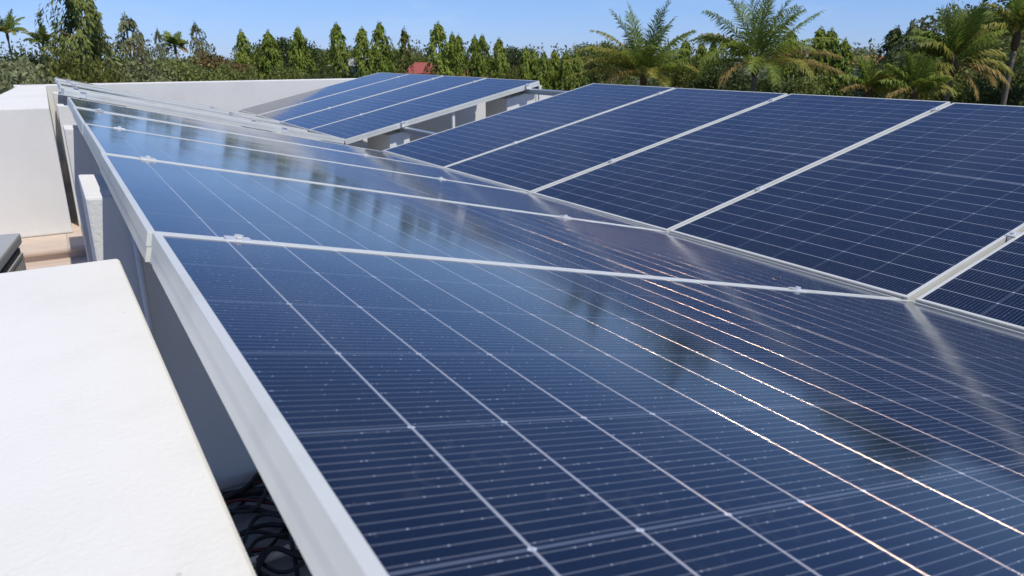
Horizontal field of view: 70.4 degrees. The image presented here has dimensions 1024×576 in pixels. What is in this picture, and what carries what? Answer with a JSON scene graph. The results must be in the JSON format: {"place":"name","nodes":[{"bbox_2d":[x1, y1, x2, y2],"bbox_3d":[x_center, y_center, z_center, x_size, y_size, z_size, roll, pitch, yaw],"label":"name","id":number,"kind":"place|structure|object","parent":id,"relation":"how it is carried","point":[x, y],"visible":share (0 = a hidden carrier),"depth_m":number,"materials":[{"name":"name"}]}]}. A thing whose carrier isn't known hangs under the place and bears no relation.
{"place":"outdoors","nodes":[
{"label":"outdoors","id":0,"kind":"place"},
{"bbox_2d":[0,58,810,88],"bbox_3d":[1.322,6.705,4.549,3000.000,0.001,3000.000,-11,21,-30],"label":"ground","id":1,"kind":"structure","parent":0,"point":[231,60],"depth_m":602.62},
{"bbox_2d":[0,8,29,62],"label":"coconut palm","id":2,"kind":"object","parent":1,"relation":"on","point":[8,26],"visible":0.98,"depth_m":45.66,"materials":[{"name":"green plant"}]},
{"bbox_2d":[0,69,52,93],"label":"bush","id":3,"kind":"object","parent":1,"relation":"on","point":[16,78],"visible":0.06,"depth_m":18.34,"materials":[{"name":"green plant"}]},
{"bbox_2d":[0,51,53,85],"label":"leafy tree","id":4,"kind":"object","parent":1,"relation":"on","point":[19,67],"visible":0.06,"depth_m":21.72,"materials":[{"name":"green plant"}]},
{"bbox_2d":[20,25,56,62],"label":"coconut palm","id":5,"kind":"object","parent":1,"relation":"on","point":[43,34],"visible":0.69,"depth_m":48.05,"materials":[{"name":"green plant"}]},
{"bbox_2d":[0,35,110,69],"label":"leafy tree","id":6,"kind":"object","parent":1,"relation":"on","point":[35,59],"visible":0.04,"depth_m":27.42,"materials":[{"name":"green plant"}]},
{"bbox_2d":[34,45,128,83],"bbox_3d":[-12.914,-3.295,22.674,3.711,8.145,2.980,-9,20,-26],"label":"leafy tree","id":7,"kind":"object","parent":1,"relation":"on","point":[63,70],"visible":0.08,"depth_m":21.61,"materials":[{"name":"green plant"}]},
{"bbox_2d":[34,0,141,80],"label":"tall tree","id":8,"kind":"object","parent":1,"relation":"on","point":[74,17],"visible":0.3,"depth_m":24.26,"materials":[{"name":"green plant"}]},
{"bbox_2d":[82,2,118,72],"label":"tall tree","id":9,"kind":"object","parent":1,"relation":"on","point":[108,44],"visible":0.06,"depth_m":25.95,"materials":[{"name":"green plant"}]},
{"bbox_2d":[79,60,177,82],"bbox_3d":[-13.582,-4.366,26.647,4.521,7.757,4.549,-9,20,-25],"label":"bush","id":10,"kind":"object","parent":1,"relation":"on","point":[146,76],"visible":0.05,"depth_m":25.48,"materials":[{"name":"green plant"}]},
{"bbox_2d":[109,10,152,63],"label":"thin tree","id":11,"kind":"object","parent":1,"relation":"on","point":[127,24],"visible":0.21,"depth_m":30.24,"materials":[{"name":"green plant"}]},
{"bbox_2d":[152,28,169,62],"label":"thin tree","id":12,"kind":"object","parent":1,"relation":"on","point":[160,49],"visible":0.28,"depth_m":37.86,"materials":[{"name":"green plant"}]},
{"bbox_2d":[122,53,211,81],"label":"leafy tree","id":13,"kind":"object","parent":1,"relation":"on","point":[171,72],"visible":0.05,"depth_m":28.31,"materials":[{"name":"green plant"}]},
{"bbox_2d":[160,30,187,58],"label":"coconut palm","id":14,"kind":"object","parent":1,"relation":"on","point":[174,41],"visible":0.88,"depth_m":48.48,"materials":[{"name":"green plant"}]},
{"bbox_2d":[146,56,228,81],"bbox_3d":[-13.219,-5.563,30.140,3.904,7.897,3.962,14,22,36],"label":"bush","id":15,"kind":"object","parent":1,"relation":"on","point":[187,75],"visible":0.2,"depth_m":28.51,"materials":[{"name":"green plant"}]},
{"bbox_2d":[18,141,367,575],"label":"building","id":16,"kind":"structure","parent":1,"relation":"on","point":[46,251],"depth_m":5.24,"materials":[{"name":"concrete"}]},
{"bbox_2d":[0,233,25,272],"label":"air conditioner","id":17,"kind":"object","parent":16,"relation":"on","point":[12,258],"visible":0.22,"depth_m":3.17,"materials":[{"name":"paint"}]},
{"bbox_2d":[0,85,72,237],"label":"parapet wall","id":18,"kind":"structure","parent":16,"relation":"on","point":[33,200],"depth_m":5.52,"materials":[{"name":"white paint"}]},
{"bbox_2d":[56,104,80,226],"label":"pier","id":19,"kind":"structure","parent":16,"relation":"on","point":[65,114],"depth_m":5.74,"materials":[{"name":"white paint"}]},
{"bbox_2d":[63,125,100,261],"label":"pier","id":20,"kind":"structure","parent":16,"relation":"on","point":[82,160],"depth_m":3.99,"materials":[{"name":"white paint"}]},
{"label":"support rail","id":21,"kind":"object","parent":20,"relation":"on","visible":0},
{"bbox_2d":[73,107,524,191],"bbox_3d":[-1.147,-0.755,4.118,2.275,0.061,1.161,4,13,-34],"label":"solar panel","id":22,"kind":"object","parent":21,"relation":"on","point":[81,116],"visible":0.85,"depth_m":3.97,"materials":[{"name":"glass"}]},
{"bbox_2d":[53,92,126,185],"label":"pier","id":23,"kind":"structure","parent":16,"relation":"on","point":[59,98],"depth_m":7.62,"materials":[{"name":"white paint"}]},
{"bbox_2d":[0,259,255,575],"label":"parapet wall","id":24,"kind":"structure","parent":16,"relation":"on","point":[105,470],"depth_m":0.73,"materials":[{"name":"white paint"}]},
{"bbox_2d":[131,234,156,344],"bbox_3d":[-1.079,0.243,2.202,0.021,0.980,0.018,-11,21,-30],"label":"conduit pipe","id":25,"kind":"object","parent":16,"relation":"on","point":[143,285],"visible":0.31,"depth_m":2.12,"materials":[{"name":"white paint"}]},
{"bbox_2d":[78,174,258,489],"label":"pier","id":26,"kind":"structure","parent":16,"relation":"on","point":[230,462],"depth_m":2.26,"materials":[{"name":"white paint"}]},
{"bbox_2d":[13,78,366,158],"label":"parapet wall","id":27,"kind":"structure","parent":16,"relation":"on","point":[237,95],"depth_m":10.80,"materials":[{"name":"white paint"}]},
{"bbox_2d":[220,486,270,499],"bbox_3d":[-0.854,0.674,2.398,0.574,0.032,0.038,-5,19,-16],"label":"cable","id":28,"kind":"object","parent":16,"relation":"on","point":[255,491],"visible":0.2,"depth_m":2.39,"materials":[{"name":"rubber"}]},
{"bbox_2d":[227,487,267,513],"bbox_3d":[-0.814,0.671,2.319,0.136,0.042,0.574,13,22,35],"label":"cable","id":29,"kind":"object","parent":16,"relation":"on","point":[250,510],"visible":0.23,"depth_m":2.23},
{"bbox_2d":[242,512,282,545],"bbox_3d":[-0.717,0.713,2.191,0.156,0.038,0.569,14,22,36],"label":"cable","id":30,"kind":"object","parent":16,"relation":"on","point":[256,518],"visible":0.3,"depth_m":2.21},
{"bbox_2d":[249,543,298,566],"bbox_3d":[-0.479,0.727,2.190,0.900,0.033,0.033,-10,21,-29],"label":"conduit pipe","id":31,"kind":"object","parent":16,"relation":"on","point":[273,556],"visible":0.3,"depth_m":2.06,"materials":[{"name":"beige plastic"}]},
{"bbox_2d":[244,547,305,573],"bbox_3d":[-0.618,0.759,2.050,0.484,0.026,0.252,-3,18,-11],"label":"cable","id":32,"kind":"object","parent":16,"relation":"on","point":[272,569],"visible":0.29,"depth_m":2.01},
{"bbox_2d":[258,545,303,573],"bbox_3d":[-0.607,0.761,2.056,0.575,0.041,0.142,-15,23,-39],"label":"cable","id":33,"kind":"object","parent":16,"relation":"on","point":[268,550],"visible":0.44,"depth_m":2.05,"materials":[{"name":"rubber"}]},
{"bbox_2d":[367,131,409,150],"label":"pier","id":34,"kind":"structure","parent":16,"relation":"on","point":[385,141],"depth_m":7.32,"materials":[{"name":"white paint"}]},
{"bbox_2d":[393,127,435,136],"bbox_3d":[-0.511,-1.298,6.341,0.060,0.046,11.200,-24,27,-25],"label":"support rail","id":35,"kind":"object","parent":34,"relation":"on","point":[416,132],"depth_m":6.95,"materials":[{"name":"metal"}]},
{"bbox_2d":[239,72,406,115],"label":"solar panel","id":36,"kind":"object","parent":35,"relation":"on","point":[282,103],"visible":0.77,"depth_m":10.59,"materials":[{"name":"glass"}]},
{"bbox_2d":[258,74,443,122],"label":"solar panel","id":37,"kind":"object","parent":35,"relation":"on","point":[316,105],"visible":0.71,"depth_m":9.65,"materials":[{"name":"glass"}]},
{"bbox_2d":[281,76,485,131],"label":"solar panel","id":38,"kind":"object","parent":35,"relation":"on","point":[366,105],"visible":0.81,"depth_m":8.72,"materials":[{"name":"glass"}]},
{"bbox_2d":[309,78,539,144],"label":"solar panel","id":39,"kind":"object","parent":35,"relation":"on","point":[385,120],"visible":0.97,"depth_m":7.69,"materials":[{"name":"glass"}]},
{"bbox_2d":[383,83,674,167],"bbox_3d":[0.157,-1.413,6.150,2.275,0.060,1.161,-24,27,-25],"label":"solar panel","id":40,"kind":"object","parent":35,"relation":"on","point":[451,146],"visible":0.7,"depth_m":6.08,"materials":[{"name":"glass"}]},
{"bbox_2d":[444,88,787,192],"bbox_3d":[0.761,-1.112,5.215,2.275,0.060,1.161,-24,27,-25],"label":"solar panel","id":41,"kind":"object","parent":35,"relation":"on","point":[542,161],"visible":0.74,"depth_m":5.12,"materials":[{"name":"glass"}]},
{"bbox_2d":[532,94,949,231],"bbox_3d":[1.371,-0.811,4.280,2.275,0.060,1.161,-24,27,-25],"label":"solar panel","id":42,"kind":"object","parent":35,"relation":"on","point":[666,186],"visible":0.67,"depth_m":4.17,"materials":[{"name":"glass"}]},
{"bbox_2d":[669,103,1023,301],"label":"solar panel","id":43,"kind":"object","parent":35,"relation":"on","point":[914,209],"visible":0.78,"depth_m":3.15,"materials":[{"name":"glass"}]},
{"bbox_2d":[406,102,485,141],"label":"pier","id":44,"kind":"structure","parent":16,"relation":"on","point":[438,124],"depth_m":8.90,"materials":[{"name":"white paint"}]},
{"bbox_2d":[517,88,566,95],"bbox_3d":[0.742,-1.852,6.976,0.060,0.046,11.200,-24,27,-25],"label":"support rail","id":45,"kind":"object","parent":44,"relation":"on","point":[543,92],"depth_m":7.60,"materials":[{"name":"metal"}]},
{"bbox_2d":[915,231,1023,332],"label":"solar panel","id":46,"kind":"object","parent":45,"relation":"on","point":[988,288],"visible":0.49,"depth_m":2.38,"materials":[{"name":"glass"}]},
{"bbox_2d":[486,93,535,116],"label":"pier","id":47,"kind":"structure","parent":16,"relation":"on","point":[504,103],"depth_m":7.93,"materials":[{"name":"white paint"}]},
{"label":"support rail","id":48,"kind":"object","parent":16,"relation":"on","visible":0},
{"bbox_2d":[54,77,256,115],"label":"solar panel","id":49,"kind":"object","parent":48,"relation":"on","point":[93,85],"visible":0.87,"depth_m":9.21,"materials":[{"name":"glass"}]},
{"bbox_2d":[57,80,279,122],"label":"solar panel","id":50,"kind":"object","parent":48,"relation":"on","point":[158,99],"visible":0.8,"depth_m":8.35,"materials":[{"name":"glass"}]},
{"bbox_2d":[58,82,307,131],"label":"solar panel","id":51,"kind":"object","parent":48,"relation":"on","point":[152,101],"visible":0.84,"depth_m":7.39,"materials":[{"name":"glass"}]},
{"bbox_2d":[61,88,344,143],"bbox_3d":[-2.829,-1.592,6.718,2.276,0.062,1.161,4,11,-34],"label":"solar panel","id":52,"kind":"object","parent":48,"relation":"on","point":[118,101],"visible":1,"depth_m":6.18,"materials":[{"name":"glass"}]},
{"bbox_2d":[67,97,436,166],"bbox_3d":[-1.749,-1.055,5.051,2.275,0.060,1.161,4,13,-34],"label":"solar panel","id":53,"kind":"object","parent":48,"relation":"on","point":[116,109],"visible":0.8,"depth_m":4.90,"materials":[{"name":"glass"}]},
{"bbox_2d":[83,123,661,230],"bbox_3d":[-0.538,-0.454,3.182,2.275,0.060,1.161,4,13,-34],"label":"solar panel","id":54,"kind":"object","parent":48,"relation":"on","point":[99,139],"visible":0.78,"depth_m":2.96,"materials":[{"name":"glass"}]},
{"bbox_2d":[100,153,899,298],"bbox_3d":[0.065,-0.153,2.246,2.275,0.061,1.161,4,13,-34],"label":"solar panel","id":55,"kind":"object","parent":48,"relation":"on","point":[150,197],"visible":0.85,"depth_m":1.91,"materials":[{"name":"glass"}]},
{"bbox_2d":[150,232,1023,575],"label":"solar panel","id":56,"kind":"object","parent":48,"relation":"on","point":[394,414],"visible":1,"depth_m":0.73,"materials":[{"name":"glass"}]},
{"bbox_2d":[186,20,211,60],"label":"thin tree","id":57,"kind":"object","parent":1,"relation":"on","point":[197,46],"visible":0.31,"depth_m":40.15,"materials":[{"name":"green plant"}]},
{"bbox_2d":[183,50,259,78],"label":"leafy tree","id":58,"kind":"object","parent":1,"relation":"on","point":[208,60],"visible":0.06,"depth_m":31.49,"materials":[{"name":"green plant"}]},
{"bbox_2d":[213,60,262,80],"bbox_3d":[-11.762,-5.988,31.783,2.826,7.697,2.948,-16,24,-41],"label":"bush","id":59,"kind":"object","parent":1,"relation":"on","point":[234,75],"visible":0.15,"depth_m":30.53,"materials":[{"name":"green plant"}]},
{"bbox_2d":[232,29,263,79],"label":"mast tree","id":60,"kind":"object","parent":1,"relation":"on","point":[243,51],"visible":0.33,"depth_m":41.90,"materials":[{"name":"green plant"}]},
{"bbox_2d":[254,29,285,79],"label":"mast tree","id":61,"kind":"object","parent":1,"relation":"on","point":[269,44],"visible":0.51,"depth_m":42.34,"materials":[{"name":"green plant"}]},
{"bbox_2d":[266,64,311,79],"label":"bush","id":62,"kind":"object","parent":1,"relation":"on","point":[289,73],"visible":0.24,"depth_m":40.19,"materials":[{"name":"green plant"}]},
{"bbox_2d":[250,36,329,79],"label":"leafy tree","id":63,"kind":"object","parent":1,"relation":"on","point":[282,43],"visible":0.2,"depth_m":59.42,"materials":[{"name":"green plant"}]},
{"bbox_2d":[287,26,319,78],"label":"mast tree","id":64,"kind":"object","parent":1,"relation":"on","point":[298,55],"visible":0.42,"depth_m":42.83,"materials":[{"name":"green plant"}]},
{"bbox_2d":[285,47,349,74],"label":"leafy tree","id":65,"kind":"object","parent":1,"relation":"on","point":[321,63],"visible":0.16,"depth_m":63.58,"materials":[{"name":"green plant"}]},
{"bbox_2d":[323,21,352,78],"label":"mast tree","id":66,"kind":"object","parent":1,"relation":"on","point":[338,47],"visible":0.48,"depth_m":43.28,"materials":[{"name":"green plant"}]},
{"bbox_2d":[349,25,376,77],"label":"mast tree","id":67,"kind":"object","parent":1,"relation":"on","point":[361,40],"visible":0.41,"depth_m":42.70,"materials":[{"name":"green plant"}]},
{"bbox_2d":[366,22,398,74],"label":"mast tree","id":68,"kind":"object","parent":1,"relation":"on","point":[383,52],"visible":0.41,"depth_m":43.74,"materials":[{"name":"green plant"}]},
{"bbox_2d":[374,47,423,72],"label":"leafy tree","id":69,"kind":"object","parent":1,"relation":"on","point":[397,59],"visible":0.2,"depth_m":59.62,"materials":[{"name":"green plant"}]},
{"bbox_2d":[397,25,413,73],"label":"mast tree","id":70,"kind":"object","parent":1,"relation":"on","point":[404,39],"visible":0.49,"depth_m":44.06,"materials":[{"name":"green plant"}]},
{"bbox_2d":[423,21,456,75],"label":"mast tree","id":71,"kind":"object","parent":1,"relation":"on","point":[441,62],"visible":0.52,"depth_m":43.30,"materials":[{"name":"green plant"}]},
{"bbox_2d":[0,33,879,89],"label":"wood","id":72,"kind":"object","parent":1,"relation":"on","point":[213,51],"visible":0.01,"depth_m":125.73,"materials":[{"name":"green plant"}]},
{"bbox_2d":[1,37,882,90],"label":"wood","id":73,"kind":"object","parent":1,"relation":"on","point":[761,75],"visible":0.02,"depth_m":77.72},
{"bbox_2d":[449,34,468,76],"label":"mast tree","id":74,"kind":"object","parent":1,"relation":"on","point":[459,50],"visible":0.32,"depth_m":44.41,"materials":[{"name":"green plant"}]},
{"bbox_2d":[463,35,483,76],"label":"mast tree","id":75,"kind":"object","parent":1,"relation":"on","point":[474,45],"visible":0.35,"depth_m":44.52,"materials":[{"name":"green plant"}]},
{"bbox_2d":[470,34,497,78],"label":"mast tree","id":76,"kind":"object","parent":1,"relation":"on","point":[485,48],"visible":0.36,"depth_m":44.50,"materials":[{"name":"green plant"}]},
{"bbox_2d":[487,37,509,78],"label":"mast tree","id":77,"kind":"object","parent":1,"relation":"on","point":[501,63],"visible":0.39,"depth_m":44.53,"materials":[{"name":"green plant"}]},
{"bbox_2d":[486,44,539,75],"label":"leafy tree","id":78,"kind":"object","parent":1,"relation":"on","point":[512,53],"visible":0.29,"depth_m":70.50,"materials":[{"name":"green plant"}]},
{"bbox_2d":[515,46,532,79],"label":"mast tree","id":79,"kind":"object","parent":1,"relation":"on","point":[525,60],"visible":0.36,"depth_m":42.76,"materials":[{"name":"green plant"}]},
{"bbox_2d":[532,49,555,89],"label":"mast tree","id":80,"kind":"object","parent":1,"relation":"on","point":[545,75],"visible":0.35,"depth_m":41.95,"materials":[{"name":"green plant"}]},
{"bbox_2d":[543,50,564,89],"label":"mast tree","id":81,"kind":"object","parent":1,"relation":"on","point":[552,60],"visible":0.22,"depth_m":42.74,"materials":[{"name":"green plant"}]},
{"bbox_2d":[553,51,577,90],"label":"mast tree","id":82,"kind":"object","parent":1,"relation":"on","point":[564,72],"visible":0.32,"depth_m":41.92,"materials":[{"name":"green plant"}]},
{"bbox_2d":[567,52,589,89],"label":"mast tree","id":83,"kind":"object","parent":1,"relation":"on","point":[576,65],"visible":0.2,"depth_m":42.75,"materials":[{"name":"green plant"}]},
{"bbox_2d":[566,41,617,85],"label":"leafy tree","id":84,"kind":"object","parent":1,"relation":"on","point":[582,54],"visible":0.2,"depth_m":63.97,"materials":[{"name":"green plant"}]},
{"bbox_2d":[583,39,637,84],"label":"leafy tree","id":85,"kind":"object","parent":1,"relation":"on","point":[628,80],"visible":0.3,"depth_m":61.80,"materials":[{"name":"green plant"}]},
{"bbox_2d":[563,0,710,86],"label":"coconut palm","id":86,"kind":"object","parent":1,"relation":"on","point":[647,59],"visible":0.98,"depth_m":30.54,"materials":[{"name":"green plant"}]},
{"bbox_2d":[663,54,723,88],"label":"leafy tree","id":87,"kind":"object","parent":1,"relation":"on","point":[676,78],"visible":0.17,"depth_m":35.22,"materials":[{"name":"green plant"}]},
{"bbox_2d":[686,53,759,90],"bbox_3d":[9.599,-6.976,34.327,4.180,8.012,4.464,-1,18,-4],"label":"leafy tree","id":88,"kind":"object","parent":1,"relation":"on","point":[710,80],"visible":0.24,"depth_m":32.82,"materials":[{"name":"green plant"}]},
{"bbox_2d":[729,72,801,94],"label":"leafy tree","id":89,"kind":"object","parent":1,"relation":"on","point":[764,85],"visible":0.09,"depth_m":32.33,"materials":[{"name":"green plant"}]},
{"bbox_2d":[687,0,849,91],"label":"coconut palm","id":90,"kind":"object","parent":1,"relation":"on","point":[758,37],"visible":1,"depth_m":28.46,"materials":[{"name":"green plant"}]},
{"bbox_2d":[762,30,806,83],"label":"mast tree","id":91,"kind":"object","parent":1,"relation":"on","point":[786,73],"visible":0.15,"depth_m":39.05,"materials":[{"name":"green plant"}]},
{"bbox_2d":[771,73,839,95],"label":"leafy tree","id":92,"kind":"object","parent":1,"relation":"on","point":[804,85],"visible":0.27,"depth_m":32.66,"materials":[{"name":"green plant"}]},
{"bbox_2d":[800,26,834,94],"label":"mast tree","id":93,"kind":"object","parent":1,"relation":"on","point":[820,32],"visible":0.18,"depth_m":37.61,"materials":[{"name":"green plant"}]},
{"bbox_2d":[809,27,847,95],"bbox_3d":[16.498,-9.091,38.793,2.636,9.284,2.455,-3,18,-8],"label":"mast tree","id":94,"kind":"object","parent":1,"relation":"on","point":[833,45],"visible":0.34,"depth_m":37.43,"materials":[{"name":"green plant"}]},
{"bbox_2d":[822,37,858,95],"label":"mast tree","id":95,"kind":"object","parent":1,"relation":"on","point":[845,46],"visible":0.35,"depth_m":37.35,"materials":[{"name":"green plant"}]},
{"bbox_2d":[835,51,909,97],"bbox_3d":[12.066,-3.997,25.073,2.309,8.013,1.869,-11,21,-30],"label":"coconut palm","id":96,"kind":"object","parent":1,"relation":"on","point":[868,84],"visible":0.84,"depth_m":24.25,"materials":[{"name":"green plant"}]},
{"bbox_2d":[844,55,906,98],"bbox_3d":[17.571,-7.312,35.520,3.671,7.917,3.921,3,18,10],"label":"leafy tree","id":97,"kind":"object","parent":1,"relation":"on","point":[858,93],"visible":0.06,"depth_m":34.23,"materials":[{"name":"green plant"}]},
{"bbox_2d":[874,24,904,70],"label":"tree","id":98,"kind":"object","parent":1,"relation":"on","point":[893,37],"visible":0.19,"depth_m":43.84,"materials":[{"name":"green plant"}]},
{"bbox_2d":[876,51,957,99],"bbox_3d":[12.725,-3.620,23.836,2.512,8.049,1.825,4,18,13],"label":"coconut palm","id":99,"kind":"object","parent":1,"relation":"on","point":[919,78],"visible":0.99,"depth_m":22.65,"materials":[{"name":"green plant"}]},
{"bbox_2d":[891,64,964,102],"bbox_3d":[16.650,-5.233,29.612,3.450,7.572,2.770,-11,21,-30],"label":"leafy tree","id":100,"kind":"object","parent":1,"relation":"on","point":[922,96],"visible":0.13,"depth_m":28.21,"materials":[{"name":"green plant"}]},
{"bbox_2d":[887,0,1023,83],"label":"leafy tree","id":101,"kind":"object","parent":1,"relation":"on","point":[926,25],"visible":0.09,"depth_m":34.38,"materials":[{"name":"green plant"}]},
{"bbox_2d":[897,0,1015,101],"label":"coconut palm","id":102,"kind":"object","parent":1,"relation":"on","point":[965,42],"visible":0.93,"depth_m":23.57,"materials":[{"name":"green plant"}]},
{"bbox_2d":[904,27,1020,100],"bbox_3d":[20.565,-7.408,33.623,5.354,9.318,5.132,-5,19,-16],"label":"leafy tree","id":103,"kind":"object","parent":1,"relation":"on","point":[989,47],"visible":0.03,"depth_m":31.63,"materials":[{"name":"green plant"}]},
{"bbox_2d":[933,68,1023,105],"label":"leafy tree","id":104,"kind":"object","parent":1,"relation":"on","point":[958,86],"visible":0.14,"depth_m":27.52,"materials":[{"name":"green plant"}]},
{"bbox_2d":[952,53,1023,105],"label":"leafy tree","id":105,"kind":"object","parent":1,"relation":"on","point":[1017,90],"visible":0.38,"depth_m":26.09,"materials":[{"name":"green plant"}]},
{"bbox_2d":[970,0,1023,104],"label":"coconut palm","id":106,"kind":"object","parent":1,"relation":"on","point":[1015,22],"visible":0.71,"depth_m":24.34,"materials":[{"name":"green plant"}]},
{"bbox_2d":[985,40,1023,82],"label":"leafy tree","id":107,"kind":"object","parent":1,"relation":"on","point":[1020,52],"visible":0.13,"depth_m":29.64,"materials":[{"name":"green plant"}]},
{"bbox_2d":[407,62,436,74],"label":"house","id":108,"kind":"structure","parent":0,"point":[419,67],"depth_m":50.95,"materials":[{"name":"red paint"}]},
{"bbox_2d":[0,0,1008,59],"label":"sky","id":109,"kind":"structure","parent":0,"point":[518,23],"materials":[{"name":"blue"}]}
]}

